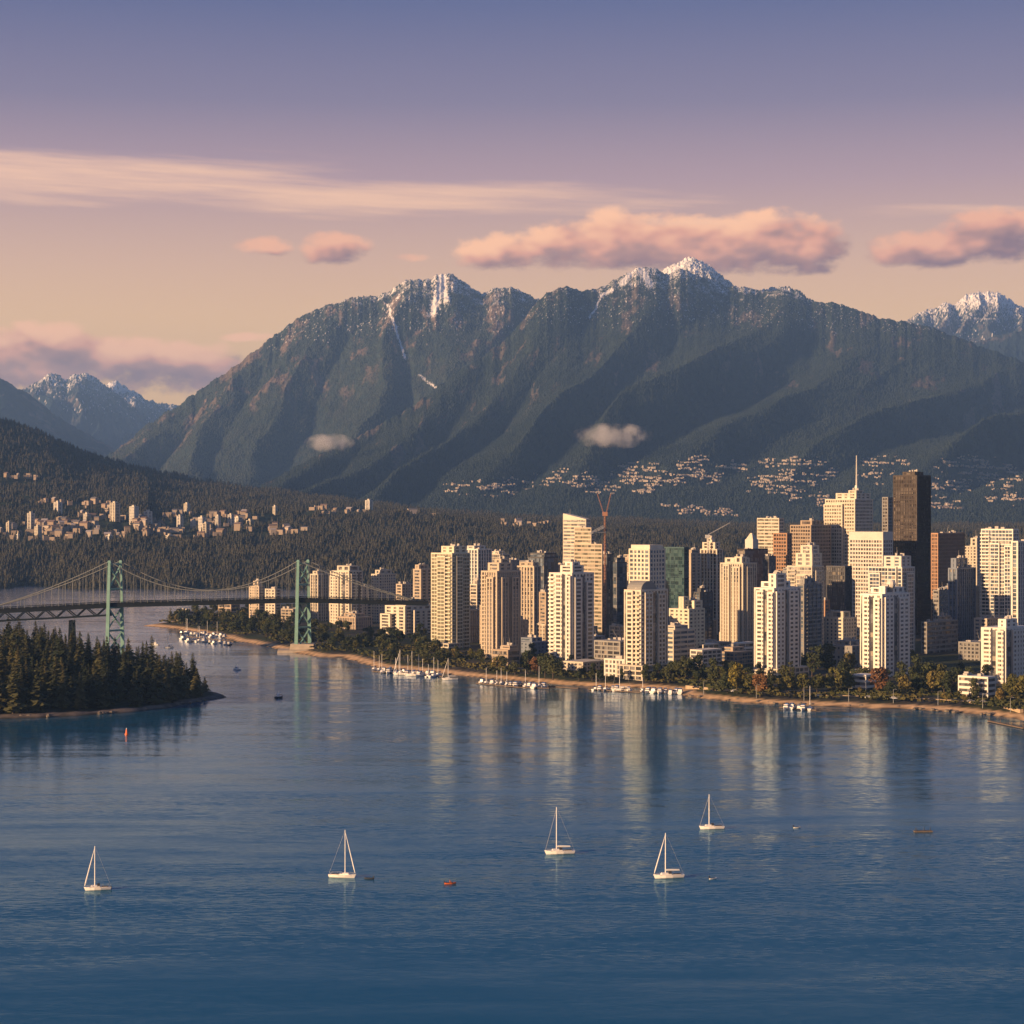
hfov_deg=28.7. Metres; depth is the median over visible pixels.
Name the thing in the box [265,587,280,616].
apartment tower
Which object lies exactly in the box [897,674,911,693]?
broadleaf tree
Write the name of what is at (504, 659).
broadleaf tree
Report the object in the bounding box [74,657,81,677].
conifer tree
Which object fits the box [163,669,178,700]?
conifer tree
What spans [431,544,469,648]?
apartment tower
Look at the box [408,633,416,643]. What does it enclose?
broadleaf tree
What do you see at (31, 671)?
conifer tree
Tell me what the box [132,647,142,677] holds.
conifer tree
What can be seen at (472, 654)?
broadleaf tree
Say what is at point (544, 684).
motor boat
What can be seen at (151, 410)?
mountain
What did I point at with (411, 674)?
sailing boat
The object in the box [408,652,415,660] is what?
broadleaf tree
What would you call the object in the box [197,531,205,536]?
house
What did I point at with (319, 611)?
apartment tower
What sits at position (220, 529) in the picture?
house
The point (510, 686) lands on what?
dock
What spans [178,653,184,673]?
conifer tree
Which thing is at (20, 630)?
conifer tree
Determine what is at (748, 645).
apartment block
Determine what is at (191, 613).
lodge
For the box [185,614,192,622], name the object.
broadleaf tree
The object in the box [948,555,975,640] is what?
office tower
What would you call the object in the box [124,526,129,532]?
house
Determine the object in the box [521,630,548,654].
building
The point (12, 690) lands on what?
conifer tree
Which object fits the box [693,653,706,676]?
broadleaf tree
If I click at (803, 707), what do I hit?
motor boat
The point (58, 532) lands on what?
house
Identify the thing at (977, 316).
mountain
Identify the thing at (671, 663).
broadleaf tree
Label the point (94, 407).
mountain
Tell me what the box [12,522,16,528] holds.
house
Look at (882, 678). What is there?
broadleaf tree
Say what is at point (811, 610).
apartment tower
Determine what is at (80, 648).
conifer tree
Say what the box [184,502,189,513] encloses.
apartment tower
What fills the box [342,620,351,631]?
broadleaf tree
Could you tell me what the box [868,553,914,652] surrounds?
apartment tower
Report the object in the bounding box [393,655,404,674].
sailing boat
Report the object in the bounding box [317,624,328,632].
broadleaf tree
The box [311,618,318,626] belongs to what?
broadleaf tree
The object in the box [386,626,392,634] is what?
broadleaf tree
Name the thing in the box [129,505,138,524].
apartment tower
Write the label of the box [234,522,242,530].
house
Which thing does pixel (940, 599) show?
office block
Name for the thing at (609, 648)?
building
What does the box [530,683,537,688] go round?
motor boat
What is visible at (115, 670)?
conifer tree
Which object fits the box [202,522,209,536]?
apartment tower
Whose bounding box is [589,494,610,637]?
tower crane
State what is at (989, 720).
dock
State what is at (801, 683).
broadleaf tree
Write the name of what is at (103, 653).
conifer tree
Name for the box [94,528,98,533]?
house
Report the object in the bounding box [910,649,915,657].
broadleaf tree
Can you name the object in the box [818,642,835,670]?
broadleaf tree
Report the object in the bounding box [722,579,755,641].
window
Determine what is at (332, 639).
broadleaf tree
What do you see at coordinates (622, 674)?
broadleaf tree
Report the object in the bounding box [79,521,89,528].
house
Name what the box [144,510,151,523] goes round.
apartment tower
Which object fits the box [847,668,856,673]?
broadleaf tree
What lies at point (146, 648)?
conifer tree
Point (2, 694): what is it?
conifer tree
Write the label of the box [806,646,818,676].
broadleaf tree
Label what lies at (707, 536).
tower crane
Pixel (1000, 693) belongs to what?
broadleaf tree
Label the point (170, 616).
conifer tree
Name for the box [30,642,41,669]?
conifer tree
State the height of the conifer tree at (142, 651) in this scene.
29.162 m
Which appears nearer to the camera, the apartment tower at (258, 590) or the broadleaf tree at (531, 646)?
the broadleaf tree at (531, 646)
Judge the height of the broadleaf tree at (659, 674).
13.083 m
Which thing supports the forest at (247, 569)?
on the hill
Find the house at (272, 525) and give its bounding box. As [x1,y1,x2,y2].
[269,524,276,532]
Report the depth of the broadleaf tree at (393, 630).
1757.60 m
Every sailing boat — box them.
[84,846,111,890]
[328,832,355,877]
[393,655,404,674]
[406,656,419,675]
[442,660,457,679]
[544,807,574,854]
[603,669,609,690]
[612,659,631,691]
[653,833,684,878]
[699,797,724,828]
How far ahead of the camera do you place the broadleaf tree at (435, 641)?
1614.26 m
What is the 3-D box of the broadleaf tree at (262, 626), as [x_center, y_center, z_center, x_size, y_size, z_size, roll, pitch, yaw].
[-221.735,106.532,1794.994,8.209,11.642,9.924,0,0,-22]
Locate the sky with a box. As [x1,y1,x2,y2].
[0,0,1023,405]
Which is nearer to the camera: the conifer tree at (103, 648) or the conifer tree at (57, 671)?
the conifer tree at (57, 671)
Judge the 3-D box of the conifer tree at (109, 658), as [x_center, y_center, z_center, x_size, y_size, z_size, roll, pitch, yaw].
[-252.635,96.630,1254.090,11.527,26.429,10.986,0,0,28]
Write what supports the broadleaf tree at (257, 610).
on the land at (949, 659)
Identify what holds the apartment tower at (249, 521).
on the hill
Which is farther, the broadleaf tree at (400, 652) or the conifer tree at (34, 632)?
the broadleaf tree at (400, 652)
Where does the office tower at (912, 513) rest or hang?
on the land at (949, 659)
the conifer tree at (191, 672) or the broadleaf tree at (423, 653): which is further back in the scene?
the broadleaf tree at (423, 653)
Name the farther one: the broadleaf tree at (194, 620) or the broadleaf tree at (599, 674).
the broadleaf tree at (194, 620)
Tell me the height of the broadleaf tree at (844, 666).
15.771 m
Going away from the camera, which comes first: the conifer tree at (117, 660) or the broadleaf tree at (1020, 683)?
the broadleaf tree at (1020, 683)
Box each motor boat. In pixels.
[416,671,424,676]
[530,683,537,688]
[541,682,547,687]
[645,687,651,692]
[649,687,656,693]
[657,687,662,693]
[677,688,682,693]
[783,703,789,709]
[788,703,795,709]
[800,704,806,710]
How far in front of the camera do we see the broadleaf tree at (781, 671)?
1315.68 m
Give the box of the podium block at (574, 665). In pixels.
[562,659,603,670]
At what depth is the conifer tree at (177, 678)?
1205.09 m
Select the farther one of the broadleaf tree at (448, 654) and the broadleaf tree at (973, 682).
the broadleaf tree at (448, 654)
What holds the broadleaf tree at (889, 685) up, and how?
on the land at (949, 659)
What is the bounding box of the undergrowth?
[159,618,1023,708]
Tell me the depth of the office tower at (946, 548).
1936.79 m
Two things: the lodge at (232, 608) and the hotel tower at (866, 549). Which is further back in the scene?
the lodge at (232, 608)
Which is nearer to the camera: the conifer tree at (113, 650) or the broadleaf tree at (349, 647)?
the conifer tree at (113, 650)
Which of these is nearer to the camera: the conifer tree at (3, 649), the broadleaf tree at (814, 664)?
the conifer tree at (3, 649)
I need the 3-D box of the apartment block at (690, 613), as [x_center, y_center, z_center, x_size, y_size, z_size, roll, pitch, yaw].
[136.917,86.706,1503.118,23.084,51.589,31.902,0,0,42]
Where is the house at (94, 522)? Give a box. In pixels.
[90,520,98,525]
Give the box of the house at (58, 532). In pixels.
[54,529,63,536]
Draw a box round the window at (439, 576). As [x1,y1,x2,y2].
[432,573,468,647]
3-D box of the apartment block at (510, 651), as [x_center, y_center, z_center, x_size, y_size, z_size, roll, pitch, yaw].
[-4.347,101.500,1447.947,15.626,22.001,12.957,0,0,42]
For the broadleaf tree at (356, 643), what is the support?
on the land at (949, 659)
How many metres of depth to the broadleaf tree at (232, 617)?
1933.81 m
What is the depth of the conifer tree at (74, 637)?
1370.68 m
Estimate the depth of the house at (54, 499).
4301.60 m
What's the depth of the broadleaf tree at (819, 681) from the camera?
1220.38 m
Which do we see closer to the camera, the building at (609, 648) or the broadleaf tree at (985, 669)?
the broadleaf tree at (985, 669)
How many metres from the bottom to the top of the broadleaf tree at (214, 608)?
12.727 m
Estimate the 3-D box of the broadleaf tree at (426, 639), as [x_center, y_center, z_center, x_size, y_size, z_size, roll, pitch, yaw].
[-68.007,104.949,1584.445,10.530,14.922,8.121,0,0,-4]
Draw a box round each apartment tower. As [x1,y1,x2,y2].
[6,521,11,532]
[27,511,34,528]
[34,525,41,539]
[54,501,61,513]
[83,512,90,520]
[106,534,113,541]
[110,501,119,521]
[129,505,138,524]
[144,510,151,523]
[177,514,182,528]
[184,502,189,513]
[190,520,195,528]
[198,516,205,530]
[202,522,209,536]
[215,514,220,529]
[228,513,233,525]
[234,516,242,522]
[246,519,253,525]
[249,579,264,617]
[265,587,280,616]
[273,505,276,514]
[310,567,328,620]
[330,560,362,623]
[363,584,370,615]
[365,499,372,509]
[371,567,395,621]
[413,563,430,604]
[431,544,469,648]
[467,540,491,583]
[481,550,520,658]
[517,553,540,634]
[528,550,557,591]
[548,559,593,660]
[616,544,671,680]
[689,545,699,599]
[700,535,722,634]
[720,554,756,642]
[749,570,808,676]
[786,540,823,653]
[797,572,821,657]
[824,597,829,616]
[850,580,909,676]
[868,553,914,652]
[870,583,912,649]
[965,536,980,616]
[980,526,1018,616]
[981,615,1023,683]
[1011,539,1023,624]
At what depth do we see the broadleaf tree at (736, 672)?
1233.36 m
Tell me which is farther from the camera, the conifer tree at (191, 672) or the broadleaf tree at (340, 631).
the broadleaf tree at (340, 631)
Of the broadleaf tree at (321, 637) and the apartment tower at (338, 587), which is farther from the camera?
the apartment tower at (338, 587)
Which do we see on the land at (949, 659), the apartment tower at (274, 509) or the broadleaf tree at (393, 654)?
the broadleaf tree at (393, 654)
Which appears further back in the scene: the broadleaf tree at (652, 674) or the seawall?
the broadleaf tree at (652, 674)
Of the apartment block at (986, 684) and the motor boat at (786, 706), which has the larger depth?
the apartment block at (986, 684)
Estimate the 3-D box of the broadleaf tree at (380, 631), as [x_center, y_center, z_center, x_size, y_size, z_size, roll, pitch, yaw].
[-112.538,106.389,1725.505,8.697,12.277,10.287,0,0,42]
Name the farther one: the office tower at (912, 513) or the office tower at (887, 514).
the office tower at (887, 514)
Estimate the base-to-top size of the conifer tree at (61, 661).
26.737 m
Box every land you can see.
[0,686,225,718]
[145,603,1023,720]
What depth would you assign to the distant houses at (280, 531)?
3983.87 m
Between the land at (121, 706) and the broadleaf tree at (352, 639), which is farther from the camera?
the broadleaf tree at (352, 639)
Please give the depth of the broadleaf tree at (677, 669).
1333.84 m
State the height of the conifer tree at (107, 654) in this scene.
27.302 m
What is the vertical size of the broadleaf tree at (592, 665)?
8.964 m
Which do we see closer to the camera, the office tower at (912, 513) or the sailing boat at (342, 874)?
the sailing boat at (342, 874)
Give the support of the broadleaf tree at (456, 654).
on the land at (949, 659)
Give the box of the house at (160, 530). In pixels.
[157,528,163,534]
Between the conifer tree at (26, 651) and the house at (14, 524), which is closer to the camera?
the conifer tree at (26, 651)
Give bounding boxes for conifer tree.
[0,634,7,661]
[0,638,9,691]
[0,676,7,711]
[2,663,26,713]
[3,617,13,645]
[3,637,9,653]
[3,676,9,704]
[4,626,21,671]
[4,646,22,689]
[5,648,13,674]
[7,624,22,650]
[12,640,19,662]
[14,658,30,702]
[15,617,25,642]
[17,669,29,712]
[20,648,28,677]
[21,635,33,669]
[24,660,29,679]
[25,655,47,706]
[26,660,50,712]
[29,642,34,656]
[30,620,38,644]
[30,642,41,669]
[33,637,45,660]
[35,626,48,654]
[37,650,49,679]
[40,624,48,644]
[40,639,50,658]
[40,661,49,701]
[44,652,69,699]
[44,666,59,707]
[47,630,52,648]
[47,643,54,673]
[48,628,67,674]
[51,628,57,641]
[52,639,55,655]
[52,666,72,708]
[58,657,69,682]
[65,633,76,655]
[65,645,77,688]
[68,628,76,649]
[73,644,81,670]
[74,632,85,668]
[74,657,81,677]
[76,658,87,683]
[81,663,99,707]
[82,639,94,671]
[84,634,92,657]
[90,660,99,698]
[90,662,114,708]
[91,636,98,660]
[91,640,105,669]
[91,649,107,680]
[94,642,105,661]
[96,661,118,702]
[102,641,106,657]
[103,643,113,664]
[105,645,113,675]
[111,638,118,661]
[111,664,118,682]
[112,652,120,673]
[118,648,124,668]
[118,659,132,678]
[121,654,134,697]
[122,638,134,666]
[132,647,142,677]
[137,646,144,674]
[141,642,145,661]
[141,658,153,698]
[143,640,151,667]
[147,636,157,668]
[147,652,167,699]
[154,654,162,675]
[161,658,168,686]
[162,670,168,688]
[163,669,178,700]
[166,608,173,620]
[169,651,173,667]
[170,651,182,686]
[171,653,185,678]
[171,658,186,698]
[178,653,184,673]
[181,667,192,697]
[186,653,199,688]
[188,668,205,697]
[198,608,203,619]
[201,677,211,691]
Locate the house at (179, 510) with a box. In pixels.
[172,509,182,514]
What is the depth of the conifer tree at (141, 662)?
1274.65 m
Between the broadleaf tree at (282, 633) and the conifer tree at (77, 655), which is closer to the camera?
the conifer tree at (77, 655)
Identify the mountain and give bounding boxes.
[0,378,115,456]
[20,372,153,449]
[104,273,539,486]
[106,380,178,421]
[257,267,1023,523]
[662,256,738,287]
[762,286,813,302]
[898,291,1023,342]
[973,329,1023,361]
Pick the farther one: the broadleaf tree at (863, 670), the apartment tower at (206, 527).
the apartment tower at (206, 527)
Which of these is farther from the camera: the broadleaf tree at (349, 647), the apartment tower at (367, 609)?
the apartment tower at (367, 609)
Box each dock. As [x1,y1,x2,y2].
[186,635,235,641]
[476,681,549,688]
[548,686,579,688]
[588,687,641,692]
[987,717,1023,728]
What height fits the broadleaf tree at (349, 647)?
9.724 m
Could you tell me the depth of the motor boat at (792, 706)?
1164.97 m
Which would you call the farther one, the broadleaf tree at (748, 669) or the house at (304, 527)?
the house at (304, 527)
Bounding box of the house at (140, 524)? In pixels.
[133,523,143,528]
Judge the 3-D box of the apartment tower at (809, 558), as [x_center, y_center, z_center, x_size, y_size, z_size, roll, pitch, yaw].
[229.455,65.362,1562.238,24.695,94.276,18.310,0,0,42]
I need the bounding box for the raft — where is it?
[913,827,932,832]
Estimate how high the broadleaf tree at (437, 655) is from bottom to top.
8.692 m
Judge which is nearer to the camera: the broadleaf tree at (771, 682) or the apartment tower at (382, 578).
the broadleaf tree at (771, 682)
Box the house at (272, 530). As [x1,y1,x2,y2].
[270,528,275,534]
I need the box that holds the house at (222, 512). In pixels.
[219,510,226,515]
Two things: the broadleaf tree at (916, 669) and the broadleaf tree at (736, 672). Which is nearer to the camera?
the broadleaf tree at (736, 672)
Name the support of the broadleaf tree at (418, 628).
on the land at (949, 659)
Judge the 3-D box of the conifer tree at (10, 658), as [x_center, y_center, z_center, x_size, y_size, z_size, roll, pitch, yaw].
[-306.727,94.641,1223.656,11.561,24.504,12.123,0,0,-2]
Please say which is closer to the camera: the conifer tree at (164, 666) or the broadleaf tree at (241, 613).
the conifer tree at (164, 666)
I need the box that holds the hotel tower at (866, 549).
[849,531,892,635]
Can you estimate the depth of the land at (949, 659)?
1386.10 m
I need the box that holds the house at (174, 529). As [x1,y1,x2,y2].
[170,527,178,532]
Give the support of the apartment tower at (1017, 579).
on the land at (949, 659)
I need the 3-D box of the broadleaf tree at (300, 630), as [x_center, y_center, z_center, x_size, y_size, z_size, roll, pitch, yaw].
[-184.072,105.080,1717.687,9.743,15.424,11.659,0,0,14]
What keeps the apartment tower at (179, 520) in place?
on the hill
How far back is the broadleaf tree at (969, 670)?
1248.46 m
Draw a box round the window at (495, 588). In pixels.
[483,588,517,658]
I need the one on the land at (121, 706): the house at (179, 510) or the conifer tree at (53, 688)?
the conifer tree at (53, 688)
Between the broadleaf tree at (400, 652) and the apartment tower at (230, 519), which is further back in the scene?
the apartment tower at (230, 519)
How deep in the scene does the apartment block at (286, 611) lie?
2007.70 m
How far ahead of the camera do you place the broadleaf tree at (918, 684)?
1220.10 m
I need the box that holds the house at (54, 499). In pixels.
[51,497,57,502]
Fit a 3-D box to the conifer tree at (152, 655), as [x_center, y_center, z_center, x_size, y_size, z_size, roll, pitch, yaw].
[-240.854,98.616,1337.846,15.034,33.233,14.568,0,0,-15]
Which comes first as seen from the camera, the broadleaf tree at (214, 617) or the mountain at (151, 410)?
the broadleaf tree at (214, 617)
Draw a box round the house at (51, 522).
[46,520,56,524]
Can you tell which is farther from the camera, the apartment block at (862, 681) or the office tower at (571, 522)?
the office tower at (571, 522)
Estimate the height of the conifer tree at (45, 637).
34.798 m
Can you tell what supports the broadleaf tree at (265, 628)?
on the land at (949, 659)
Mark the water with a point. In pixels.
(216, 831)
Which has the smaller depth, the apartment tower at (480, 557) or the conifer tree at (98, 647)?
the conifer tree at (98, 647)
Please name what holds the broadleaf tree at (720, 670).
on the land at (949, 659)
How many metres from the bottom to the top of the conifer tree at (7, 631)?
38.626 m
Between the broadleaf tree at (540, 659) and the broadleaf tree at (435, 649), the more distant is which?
the broadleaf tree at (435, 649)
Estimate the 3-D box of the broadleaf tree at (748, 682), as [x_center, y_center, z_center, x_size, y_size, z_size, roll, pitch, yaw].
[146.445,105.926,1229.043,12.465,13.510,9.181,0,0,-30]
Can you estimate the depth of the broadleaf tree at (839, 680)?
1227.53 m
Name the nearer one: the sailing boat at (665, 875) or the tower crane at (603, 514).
the sailing boat at (665, 875)
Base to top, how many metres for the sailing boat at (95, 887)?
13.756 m
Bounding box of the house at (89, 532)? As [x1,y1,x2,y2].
[85,530,92,536]
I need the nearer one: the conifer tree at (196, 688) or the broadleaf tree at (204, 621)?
the conifer tree at (196, 688)
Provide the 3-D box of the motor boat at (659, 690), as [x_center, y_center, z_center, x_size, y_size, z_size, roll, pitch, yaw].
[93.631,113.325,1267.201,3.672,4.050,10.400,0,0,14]
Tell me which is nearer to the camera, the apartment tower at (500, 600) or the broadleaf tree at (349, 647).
the apartment tower at (500, 600)
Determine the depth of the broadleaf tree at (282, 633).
1744.29 m
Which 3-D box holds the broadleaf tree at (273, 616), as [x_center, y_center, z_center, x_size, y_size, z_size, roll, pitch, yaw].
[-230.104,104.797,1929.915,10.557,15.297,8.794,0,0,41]
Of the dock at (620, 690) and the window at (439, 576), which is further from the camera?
the window at (439, 576)
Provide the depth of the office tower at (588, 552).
1836.76 m
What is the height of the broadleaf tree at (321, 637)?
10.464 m
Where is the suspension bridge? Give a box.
[0,560,427,652]
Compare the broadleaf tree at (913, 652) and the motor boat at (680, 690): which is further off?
the broadleaf tree at (913, 652)
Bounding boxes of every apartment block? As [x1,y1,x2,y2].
[281,606,299,621]
[380,597,430,634]
[396,579,412,599]
[470,578,480,608]
[492,639,519,665]
[536,621,548,640]
[539,587,548,640]
[609,623,623,638]
[669,594,718,648]
[690,648,721,667]
[694,585,712,639]
[733,641,753,660]
[824,610,856,643]
[852,673,875,689]
[958,671,995,697]
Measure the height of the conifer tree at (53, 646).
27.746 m
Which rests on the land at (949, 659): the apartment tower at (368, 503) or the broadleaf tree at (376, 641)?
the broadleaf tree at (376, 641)
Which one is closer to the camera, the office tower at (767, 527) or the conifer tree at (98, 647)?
the conifer tree at (98, 647)
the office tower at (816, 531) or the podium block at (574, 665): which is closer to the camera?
the podium block at (574, 665)
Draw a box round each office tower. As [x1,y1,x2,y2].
[563,513,590,563]
[574,519,606,632]
[603,551,612,637]
[613,553,626,625]
[664,547,688,607]
[737,533,767,586]
[757,516,783,555]
[763,553,775,580]
[773,533,791,570]
[790,518,830,569]
[824,456,872,565]
[826,565,851,616]
[882,497,892,531]
[893,469,930,634]
[931,530,964,620]
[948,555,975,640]
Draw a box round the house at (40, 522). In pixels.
[38,520,46,525]
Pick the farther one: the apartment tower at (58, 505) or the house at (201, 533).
the apartment tower at (58, 505)
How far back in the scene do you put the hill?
4292.03 m
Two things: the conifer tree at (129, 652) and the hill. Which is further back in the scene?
the hill
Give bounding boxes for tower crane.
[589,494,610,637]
[705,522,729,567]
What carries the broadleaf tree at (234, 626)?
on the land at (949, 659)
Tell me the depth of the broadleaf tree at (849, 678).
1233.20 m
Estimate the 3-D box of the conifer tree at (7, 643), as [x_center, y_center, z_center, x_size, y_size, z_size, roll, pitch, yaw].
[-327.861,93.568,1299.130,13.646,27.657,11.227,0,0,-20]
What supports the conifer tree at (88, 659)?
on the land at (121, 706)
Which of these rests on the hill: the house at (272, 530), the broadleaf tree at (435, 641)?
the house at (272, 530)
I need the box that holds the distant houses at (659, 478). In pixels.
[443,454,1023,501]
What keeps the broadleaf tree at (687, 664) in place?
on the land at (949, 659)
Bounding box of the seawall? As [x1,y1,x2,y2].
[685,685,1022,712]
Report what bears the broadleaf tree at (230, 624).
on the land at (949, 659)
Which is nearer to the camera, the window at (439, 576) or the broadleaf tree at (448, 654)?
the broadleaf tree at (448, 654)
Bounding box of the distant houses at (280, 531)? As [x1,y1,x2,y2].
[3,473,550,540]
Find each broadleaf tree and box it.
[177,611,186,624]
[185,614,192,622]
[190,614,198,624]
[191,605,199,612]
[201,618,209,628]
[209,605,217,611]
[209,613,218,621]
[219,613,226,631]
[219,614,230,624]
[228,620,239,631]
[229,613,237,622]
[231,621,241,632]
[238,611,245,622]
[240,615,248,628]
[243,624,252,634]
[246,616,257,629]
[254,608,262,619]
[255,617,261,630]
[260,610,268,620]
[261,624,269,634]
[263,616,272,631]
[263,621,268,636]
[270,613,278,624]
[270,624,281,634]
[272,620,281,630]
[278,629,285,638]
[285,632,294,640]
[286,617,291,627]
[288,611,294,621]
[292,627,303,639]
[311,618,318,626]
[316,634,324,643]
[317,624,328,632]
[327,635,337,645]
[335,619,343,628]
[335,628,343,633]
[337,632,344,640]
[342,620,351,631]
[346,641,353,649]
[350,636,357,644]
[353,640,359,646]
[355,633,364,642]
[362,636,370,647]
[363,626,373,635]
[367,629,374,642]
[374,636,380,644]
[376,634,387,650]
[377,628,387,635]
[385,636,394,646]
[385,649,397,659]
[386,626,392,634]
[389,643,398,659]
[390,627,398,633]
[392,630,405,642]
[397,649,404,660]
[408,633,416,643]
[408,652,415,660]
[414,635,421,649]
[415,623,423,633]
[415,639,424,654]
[418,642,430,658]
[420,636,432,646]
[429,644,438,653]
[432,638,439,644]
[433,651,440,659]
[437,648,445,656]
[444,650,451,658]
[454,651,460,657]
[469,651,476,659]
[477,649,485,661]
[490,657,502,666]
[495,654,508,665]
[508,660,517,671]
[521,649,532,673]
[528,643,536,656]
[528,657,540,670]
[537,653,549,677]
[542,657,563,679]
[574,669,582,677]
[578,666,586,674]
[588,669,594,677]
[589,663,595,671]
[595,670,603,679]
[620,668,624,677]
[641,664,649,681]
[650,671,655,678]
[652,663,663,677]
[662,665,674,682]
[667,660,683,672]
[674,666,683,675]
[675,657,698,678]
[692,670,700,679]
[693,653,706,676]
[704,657,718,679]
[711,666,727,677]
[719,660,728,669]
[719,674,732,692]
[727,662,746,693]
[728,661,734,668]
[742,673,758,690]
[744,666,754,679]
[752,673,767,696]
[755,662,763,674]
[767,668,776,689]
[777,665,790,676]
[777,676,793,693]
[785,661,794,688]
[794,673,811,688]
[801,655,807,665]
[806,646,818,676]
[810,673,826,691]
[811,645,823,667]
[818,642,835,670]
[824,653,836,669]
[824,667,846,690]
[836,658,853,674]
[844,653,856,665]
[844,673,855,687]
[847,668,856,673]
[855,666,869,673]
[868,666,888,690]
[883,681,898,693]
[893,660,907,682]
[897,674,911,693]
[908,654,923,678]
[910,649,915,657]
[910,673,927,690]
[919,660,937,677]
[922,671,939,691]
[933,663,946,675]
[933,671,955,691]
[939,669,957,694]
[948,666,963,684]
[955,690,961,695]
[956,661,964,670]
[964,667,975,674]
[968,678,980,695]
[978,664,991,674]
[995,688,1004,699]
[1002,676,1022,698]
[1013,675,1023,692]
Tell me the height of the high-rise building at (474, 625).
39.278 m
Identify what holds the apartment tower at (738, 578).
on the land at (949, 659)
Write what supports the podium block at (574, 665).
on the land at (949, 659)
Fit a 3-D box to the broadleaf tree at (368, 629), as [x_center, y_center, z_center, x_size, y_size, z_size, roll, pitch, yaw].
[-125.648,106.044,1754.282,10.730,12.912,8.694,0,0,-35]
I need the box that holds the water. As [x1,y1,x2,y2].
[0,585,1023,1023]
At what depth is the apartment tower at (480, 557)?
1885.65 m
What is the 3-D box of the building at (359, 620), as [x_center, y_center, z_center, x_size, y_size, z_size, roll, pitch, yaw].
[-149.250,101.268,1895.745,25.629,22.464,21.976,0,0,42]
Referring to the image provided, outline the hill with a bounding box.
[0,418,1021,589]
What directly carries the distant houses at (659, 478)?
on the mountain at (681, 304)
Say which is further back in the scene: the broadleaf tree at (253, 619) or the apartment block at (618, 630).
the broadleaf tree at (253, 619)
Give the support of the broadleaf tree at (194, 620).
on the land at (949, 659)
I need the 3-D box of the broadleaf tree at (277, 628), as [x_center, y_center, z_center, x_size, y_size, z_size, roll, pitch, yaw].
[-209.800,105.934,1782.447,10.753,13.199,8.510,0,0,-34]
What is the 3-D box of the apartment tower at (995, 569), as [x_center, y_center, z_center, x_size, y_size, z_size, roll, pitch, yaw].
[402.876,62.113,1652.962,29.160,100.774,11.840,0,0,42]
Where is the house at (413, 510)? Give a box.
[407,508,416,513]
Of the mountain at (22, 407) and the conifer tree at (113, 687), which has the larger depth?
the mountain at (22, 407)
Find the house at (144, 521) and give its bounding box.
[142,519,148,525]
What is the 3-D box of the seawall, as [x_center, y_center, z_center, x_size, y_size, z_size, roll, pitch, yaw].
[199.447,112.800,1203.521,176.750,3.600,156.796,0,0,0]
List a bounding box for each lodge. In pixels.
[182,608,193,615]
[218,604,239,617]
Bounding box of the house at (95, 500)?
[90,497,98,503]
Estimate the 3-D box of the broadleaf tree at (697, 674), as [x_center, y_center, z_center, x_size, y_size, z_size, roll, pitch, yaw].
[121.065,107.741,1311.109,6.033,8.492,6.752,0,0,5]
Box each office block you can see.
[604,655,623,676]
[921,609,957,653]
[933,587,947,618]
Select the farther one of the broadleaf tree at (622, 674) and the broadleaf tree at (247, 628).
the broadleaf tree at (247, 628)
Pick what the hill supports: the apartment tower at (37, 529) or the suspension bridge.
the apartment tower at (37, 529)
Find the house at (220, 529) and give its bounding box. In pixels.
[216,528,225,534]
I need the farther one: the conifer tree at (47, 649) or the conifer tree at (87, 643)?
the conifer tree at (87, 643)
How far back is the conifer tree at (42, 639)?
1312.99 m
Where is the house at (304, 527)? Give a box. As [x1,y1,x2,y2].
[301,526,308,530]
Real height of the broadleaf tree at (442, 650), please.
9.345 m
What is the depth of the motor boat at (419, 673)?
1398.08 m
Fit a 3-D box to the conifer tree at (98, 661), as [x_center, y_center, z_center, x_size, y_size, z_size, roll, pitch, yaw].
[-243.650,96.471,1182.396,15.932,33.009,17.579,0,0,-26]
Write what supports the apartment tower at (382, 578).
on the land at (949, 659)
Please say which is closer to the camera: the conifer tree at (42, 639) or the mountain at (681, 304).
the conifer tree at (42, 639)
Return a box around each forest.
[0,416,1023,589]
[109,275,534,487]
[262,273,1023,523]
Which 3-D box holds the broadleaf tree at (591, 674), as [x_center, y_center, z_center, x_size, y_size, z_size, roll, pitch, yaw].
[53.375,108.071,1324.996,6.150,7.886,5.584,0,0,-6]
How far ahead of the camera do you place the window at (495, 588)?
1500.69 m
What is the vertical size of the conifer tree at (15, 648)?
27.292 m
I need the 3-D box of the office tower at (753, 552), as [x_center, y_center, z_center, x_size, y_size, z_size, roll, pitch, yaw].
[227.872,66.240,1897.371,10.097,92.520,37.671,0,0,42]
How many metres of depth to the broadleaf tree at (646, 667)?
1318.08 m
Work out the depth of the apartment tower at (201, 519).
3919.87 m

